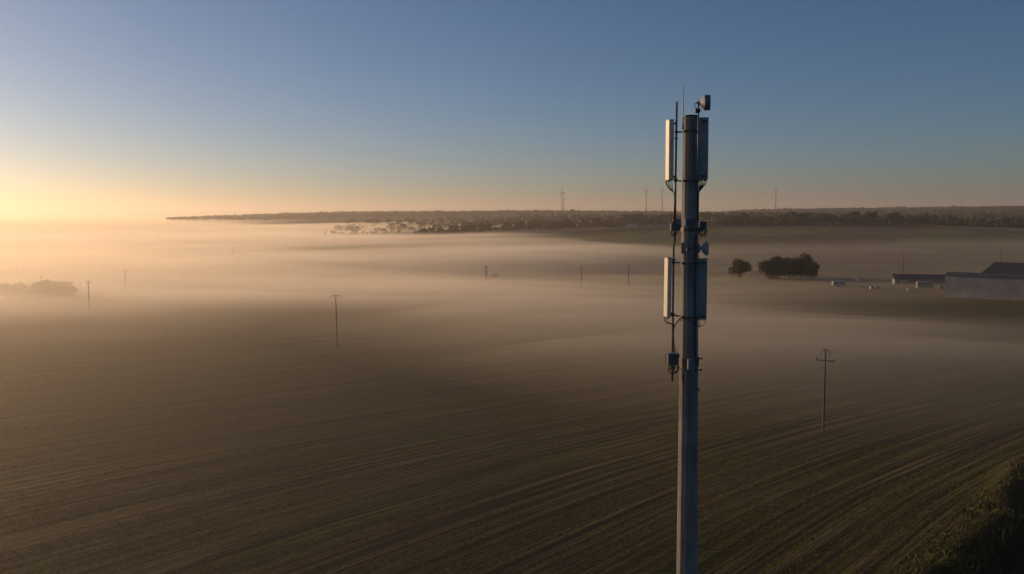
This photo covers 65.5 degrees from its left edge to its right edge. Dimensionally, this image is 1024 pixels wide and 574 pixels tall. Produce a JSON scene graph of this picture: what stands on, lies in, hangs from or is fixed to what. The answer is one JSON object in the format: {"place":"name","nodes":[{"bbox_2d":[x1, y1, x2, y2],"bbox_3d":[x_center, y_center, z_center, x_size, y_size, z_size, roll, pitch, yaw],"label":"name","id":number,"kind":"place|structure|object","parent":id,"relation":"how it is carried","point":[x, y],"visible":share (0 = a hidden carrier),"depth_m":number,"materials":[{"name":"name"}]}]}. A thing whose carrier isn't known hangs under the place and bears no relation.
{"place":"outdoors","nodes":[
{"label":"outdoors","id":0,"kind":"place"},
{"bbox_2d":[0,211,1023,573],"bbox_3d":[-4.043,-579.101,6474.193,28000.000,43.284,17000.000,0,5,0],"label":"ground","id":1,"kind":"structure","parent":0,"point":[198,295],"depth_m":144.15,"materials":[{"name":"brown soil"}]},
{"bbox_2d":[0,281,33,300],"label":"trees","id":2,"kind":"object","parent":1,"relation":"on","point":[16,292],"visible":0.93,"depth_m":337.46,"materials":[{"name":"green plant"}]},
{"bbox_2d":[25,277,80,300],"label":"trees","id":3,"kind":"object","parent":1,"relation":"on","point":[43,289],"visible":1,"depth_m":331.65,"materials":[{"name":"green plant"}]},
{"bbox_2d":[85,281,90,311],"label":"power pole","id":4,"kind":"object","parent":1,"relation":"on","point":[88,296],"visible":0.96,"depth_m":280.96,"materials":[{"name":"brown wood"}]},
{"bbox_2d":[330,295,341,346],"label":"power pole","id":5,"kind":"object","parent":1,"relation":"on","point":[336,322],"visible":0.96,"depth_m":198.57,"materials":[{"name":"brown wood"}]},
{"bbox_2d":[421,228,428,234],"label":"leafy tree","id":6,"kind":"object","parent":1,"relation":"on","point":[424,231],"visible":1,"depth_m":1091.17,"materials":[{"name":"green plant"}]},
{"bbox_2d":[470,225,476,231],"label":"leafy tree","id":7,"kind":"object","parent":1,"relation":"on","point":[474,228],"visible":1,"depth_m":1109.57,"materials":[{"name":"green plant"}]},
{"bbox_2d":[479,223,487,231],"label":"leafy tree","id":8,"kind":"object","parent":1,"relation":"on","point":[484,227],"visible":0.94,"depth_m":1103.97,"materials":[{"name":"green plant"}]},
{"bbox_2d":[486,223,491,230],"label":"leafy tree","id":9,"kind":"object","parent":1,"relation":"on","point":[488,227],"visible":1,"depth_m":1095.94,"materials":[{"name":"green plant"}]},
{"bbox_2d":[489,273,498,278],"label":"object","id":10,"kind":"object","parent":1,"relation":"on","point":[494,276],"visible":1,"depth_m":450.96,"materials":[{"name":"green plant"}]},
{"bbox_2d":[333,212,701,231],"bbox_3d":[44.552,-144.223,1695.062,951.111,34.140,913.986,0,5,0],"label":"valley wood","id":11,"kind":"object","parent":1,"relation":"on","point":[399,224],"visible":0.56,"depth_m":1582.65,"materials":[{"name":"green plant"}]},
{"bbox_2d":[513,221,525,227],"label":"leafy tree","id":12,"kind":"object","parent":1,"relation":"on","point":[520,223],"visible":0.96,"depth_m":1107.30,"materials":[{"name":"green plant"}]},
{"bbox_2d":[526,221,535,228],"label":"leafy tree","id":13,"kind":"object","parent":1,"relation":"on","point":[533,225],"visible":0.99,"depth_m":1088.36,"materials":[{"name":"green plant"}]},
{"bbox_2d":[536,221,543,228],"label":"leafy tree","id":14,"kind":"object","parent":1,"relation":"on","point":[539,224],"visible":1,"depth_m":1102.62,"materials":[{"name":"green plant"}]},
{"bbox_2d":[546,221,559,228],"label":"leafy tree","id":15,"kind":"object","parent":1,"relation":"on","point":[552,224],"visible":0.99,"depth_m":1094.43,"materials":[{"name":"green plant"}]},
{"bbox_2d":[561,183,564,209],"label":"wind turbine","id":16,"kind":"object","parent":1,"relation":"on","point":[563,196],"visible":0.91,"depth_m":3873.44,"materials":[{"name":"white metal"}]},
{"bbox_2d":[563,220,573,227],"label":"leafy tree","id":17,"kind":"object","parent":1,"relation":"on","point":[567,224],"visible":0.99,"depth_m":1107.85,"materials":[{"name":"green plant"}]},
{"bbox_2d":[165,205,1023,223],"bbox_3d":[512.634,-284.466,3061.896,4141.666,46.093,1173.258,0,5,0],"label":"ridge wood","id":18,"kind":"object","parent":1,"relation":"on","point":[308,215],"visible":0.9,"depth_m":2569.68,"materials":[{"name":"green plant"}]},
{"bbox_2d":[593,217,600,226],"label":"leafy tree","id":19,"kind":"object","parent":1,"relation":"on","point":[598,220],"visible":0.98,"depth_m":1097.73,"materials":[{"name":"green plant"}]},
{"bbox_2d":[602,220,609,227],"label":"leafy tree","id":20,"kind":"object","parent":1,"relation":"on","point":[605,223],"visible":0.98,"depth_m":1048.36,"materials":[{"name":"green plant"}]},
{"bbox_2d":[621,214,632,226],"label":"leafy tree","id":21,"kind":"object","parent":1,"relation":"on","point":[628,218],"visible":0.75,"depth_m":1042.28,"materials":[{"name":"green plant"}]},
{"bbox_2d":[625,221,636,227],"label":"hill house","id":22,"kind":"structure","parent":1,"relation":"on","point":[628,224],"depth_m":1000.31,"materials":[{"name":"tile"}]},
{"bbox_2d":[632,212,642,225],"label":"leafy tree","id":23,"kind":"object","parent":1,"relation":"on","point":[637,216],"visible":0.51,"depth_m":1097.10,"materials":[{"name":"green plant"}]},
{"bbox_2d":[653,214,665,223],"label":"leafy tree","id":24,"kind":"object","parent":1,"relation":"on","point":[661,219],"visible":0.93,"depth_m":1085.78,"materials":[{"name":"green plant"}]},
{"bbox_2d":[656,224,665,226],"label":"hill outbuilding","id":25,"kind":"structure","parent":1,"relation":"on","point":[660,225],"depth_m":995.83,"materials":[{"name":"tile"}]},
{"bbox_2d":[660,187,663,210],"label":"wind turbine","id":26,"kind":"object","parent":1,"relation":"on","point":[662,190],"visible":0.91,"depth_m":4372.68,"materials":[{"name":"white metal"}]},
{"bbox_2d":[665,213,680,222],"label":"leafy tree","id":27,"kind":"object","parent":1,"relation":"on","point":[670,218],"visible":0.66,"depth_m":1034.86,"materials":[{"name":"green plant"}]},
{"bbox_2d":[663,84,710,573],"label":"cell tower","id":28,"kind":"structure","parent":1,"relation":"on","point":[693,287],"depth_m":26.13,"materials":[{"name":"metal"}]},
{"bbox_2d":[715,216,729,226],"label":"leafy tree","id":29,"kind":"object","parent":1,"relation":"on","point":[724,221],"visible":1,"depth_m":921.01,"materials":[{"name":"green plant"}]},
{"bbox_2d":[730,216,744,226],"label":"leafy tree","id":30,"kind":"object","parent":1,"relation":"on","point":[737,220],"visible":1,"depth_m":911.96,"materials":[{"name":"green plant"}]},
{"bbox_2d":[726,258,752,278],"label":"round bush","id":31,"kind":"object","parent":1,"relation":"on","point":[739,267],"visible":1,"depth_m":402.38,"materials":[{"name":"green plant"}]},
{"bbox_2d":[738,212,750,225],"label":"leafy tree","id":32,"kind":"object","parent":1,"relation":"on","point":[743,215],"visible":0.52,"depth_m":927.10,"materials":[{"name":"green plant"}]},
{"bbox_2d":[752,216,757,225],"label":"leafy tree","id":33,"kind":"object","parent":1,"relation":"on","point":[754,220],"visible":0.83,"depth_m":916.19,"materials":[{"name":"green plant"}]},
{"bbox_2d":[756,217,766,225],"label":"leafy tree","id":34,"kind":"object","parent":1,"relation":"on","point":[760,221],"visible":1,"depth_m":906.71,"materials":[{"name":"green plant"}]},
{"bbox_2d":[755,259,777,277],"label":"tall bush","id":35,"kind":"object","parent":1,"relation":"on","point":[764,266],"visible":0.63,"depth_m":400.52,"materials":[{"name":"green plant"}]},
{"bbox_2d":[766,267,785,279],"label":"bush","id":36,"kind":"object","parent":1,"relation":"on","point":[774,273],"visible":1,"depth_m":392.75,"materials":[{"name":"green plant"}]},
{"bbox_2d":[767,252,786,275],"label":"tall bush","id":37,"kind":"object","parent":1,"relation":"on","point":[778,259],"visible":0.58,"depth_m":400.38,"materials":[{"name":"green plant"}]},
{"bbox_2d":[778,214,786,224],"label":"leafy tree","id":38,"kind":"object","parent":1,"relation":"on","point":[782,217],"visible":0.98,"depth_m":927.00,"materials":[{"name":"green plant"}]},
{"bbox_2d":[783,212,788,224],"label":"leafy tree","id":39,"kind":"object","parent":1,"relation":"on","point":[787,220],"visible":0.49,"depth_m":926.18,"materials":[{"name":"green plant"}]},
{"bbox_2d":[781,257,799,277],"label":"tall bush","id":40,"kind":"object","parent":1,"relation":"on","point":[790,264],"visible":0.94,"depth_m":398.33,"materials":[{"name":"green plant"}]},
{"bbox_2d":[788,211,799,224],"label":"leafy tree","id":41,"kind":"object","parent":1,"relation":"on","point":[793,215],"visible":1,"depth_m":905.26,"materials":[{"name":"green plant"}]},
{"bbox_2d":[792,251,813,277],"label":"tall bush","id":42,"kind":"object","parent":1,"relation":"on","point":[800,260],"visible":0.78,"depth_m":397.33,"materials":[{"name":"green plant"}]},
{"bbox_2d":[798,212,812,224],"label":"leafy tree","id":43,"kind":"object","parent":1,"relation":"on","point":[805,218],"visible":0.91,"depth_m":916.35,"materials":[{"name":"green plant"}]},
{"bbox_2d":[802,258,819,278],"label":"tall bush","id":44,"kind":"object","parent":1,"relation":"on","point":[812,268],"visible":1,"depth_m":392.40,"materials":[{"name":"green plant"}]},
{"bbox_2d":[816,349,834,431],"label":"power pole","id":45,"kind":"object","parent":1,"relation":"on","point":[823,416],"visible":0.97,"depth_m":118.91,"materials":[{"name":"brown wood"}]},
{"bbox_2d":[818,212,835,224],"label":"leafy tree","id":46,"kind":"object","parent":1,"relation":"on","point":[827,218],"visible":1,"depth_m":908.26,"materials":[{"name":"green plant"}]},
{"bbox_2d":[832,281,845,286],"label":"covered trailer","id":47,"kind":"object","parent":1,"relation":"on","point":[838,283],"visible":1,"depth_m":348.50,"materials":[{"name":"metal"}]},
{"bbox_2d":[840,210,860,224],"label":"leafy tree","id":48,"kind":"object","parent":1,"relation":"on","point":[850,216],"visible":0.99,"depth_m":907.20,"materials":[{"name":"green plant"}]},
{"bbox_2d":[699,208,1023,224],"bbox_3d":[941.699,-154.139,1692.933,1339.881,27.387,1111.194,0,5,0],"label":"hillside wood","id":49,"kind":"object","parent":1,"relation":"on","point":[986,214],"visible":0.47,"depth_m":1552.89,"materials":[{"name":"green plant"}]},
{"bbox_2d":[862,211,876,224],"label":"leafy tree","id":50,"kind":"object","parent":1,"relation":"on","point":[869,217],"visible":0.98,"depth_m":912.76,"materials":[{"name":"green plant"}]},
{"bbox_2d":[869,211,878,224],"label":"leafy tree","id":51,"kind":"object","parent":1,"relation":"on","point":[876,215],"visible":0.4,"depth_m":924.92,"materials":[{"name":"green plant"}]},
{"bbox_2d":[884,211,900,224],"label":"leafy tree","id":52,"kind":"object","parent":1,"relation":"on","point":[895,217],"visible":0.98,"depth_m":905.48,"materials":[{"name":"green plant"}]},
{"bbox_2d":[892,277,907,283],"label":"shed","id":53,"kind":"structure","parent":1,"relation":"on","point":[899,280],"depth_m":358.35,"materials":[{"name":"metal"}]},
{"bbox_2d":[898,215,904,224],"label":"leafy tree","id":54,"kind":"object","parent":1,"relation":"on","point":[902,218],"visible":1,"depth_m":905.60,"materials":[{"name":"green plant"}]},
{"bbox_2d":[906,215,912,223],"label":"leafy tree","id":55,"kind":"object","parent":1,"relation":"on","point":[908,219],"visible":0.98,"depth_m":912.00,"materials":[{"name":"green plant"}]},
{"bbox_2d":[909,216,919,224],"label":"leafy tree","id":56,"kind":"object","parent":1,"relation":"on","point":[914,221],"visible":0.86,"depth_m":907.51,"materials":[{"name":"green plant"}]},
{"bbox_2d":[892,274,944,283],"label":"barn","id":57,"kind":"structure","parent":1,"relation":"on","point":[934,278],"depth_m":363.51,"materials":[{"name":"metal"}]},
{"bbox_2d":[910,278,917,282],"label":"door","id":58,"kind":"structure","parent":57,"relation":"in","point":[912,280],"depth_m":364.27,"materials":[{"name":"metal"}]},
{"bbox_2d":[915,212,929,225],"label":"leafy tree","id":59,"kind":"object","parent":1,"relation":"on","point":[922,218],"visible":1,"depth_m":867.75,"materials":[{"name":"green plant"}]},
{"bbox_2d":[916,281,933,288],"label":"storage container","id":60,"kind":"object","parent":1,"relation":"on","point":[925,284],"visible":1,"depth_m":336.77,"materials":[{"name":"metal"}]},
{"bbox_2d":[930,215,936,222],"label":"leafy tree","id":61,"kind":"object","parent":1,"relation":"on","point":[934,218],"visible":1,"depth_m":908.10,"materials":[{"name":"green plant"}]},
{"bbox_2d":[944,215,957,225],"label":"leafy tree","id":62,"kind":"object","parent":1,"relation":"on","point":[950,219],"visible":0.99,"depth_m":913.59,"materials":[{"name":"green plant"}]},
{"bbox_2d":[895,454,1023,573],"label":"verge grass","id":63,"kind":"structure","parent":1,"relation":"on","point":[1009,498],"depth_m":81.58,"materials":[{"name":"green plant"}]},
{"bbox_2d":[957,220,965,225],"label":"leafy tree","id":64,"kind":"object","parent":1,"relation":"on","point":[961,222],"visible":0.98,"depth_m":870.98,"materials":[{"name":"green plant"}]},
{"bbox_2d":[976,218,984,226],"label":"leafy tree","id":65,"kind":"object","parent":1,"relation":"on","point":[981,220],"visible":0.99,"depth_m":920.25,"materials":[{"name":"green plant"}]},
{"bbox_2d":[944,272,1023,300],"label":"farm hangar","id":66,"kind":"structure","parent":1,"relation":"on","point":[998,286],"depth_m":297.05,"materials":[{"name":"metal"}]},
{"bbox_2d":[987,218,997,226],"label":"leafy tree","id":67,"kind":"object","parent":1,"relation":"on","point":[992,223],"visible":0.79,"depth_m":892.20,"materials":[{"name":"green plant"}]},
{"bbox_2d":[963,515,1023,573],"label":"bramble patch","id":68,"kind":"object","parent":1,"relation":"on","point":[1005,544],"visible":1,"depth_m":77.58,"materials":[{"name":"green plant"}]},
{"bbox_2d":[982,262,1023,273],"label":"farm barn","id":69,"kind":"structure","parent":1,"relation":"on","point":[1007,267],"depth_m":321.31,"materials":[{"name":"grey metal"}]},
{"bbox_2d":[998,218,1009,227],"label":"leafy tree","id":70,"kind":"object","parent":1,"relation":"on","point":[1003,221],"visible":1,"depth_m":864.11,"materials":[{"name":"green plant"}]},
{"bbox_2d":[1014,218,1023,228],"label":"leafy tree","id":71,"kind":"object","parent":1,"relation":"on","point":[1019,222],"visible":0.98,"depth_m":883.84,"materials":[{"name":"green plant"}]},
{"bbox_2d":[0,0,1023,238],"label":"sky","id":72,"kind":"structure","parent":0,"point":[109,108],"materials":[{"name":"blue"}]}
]}

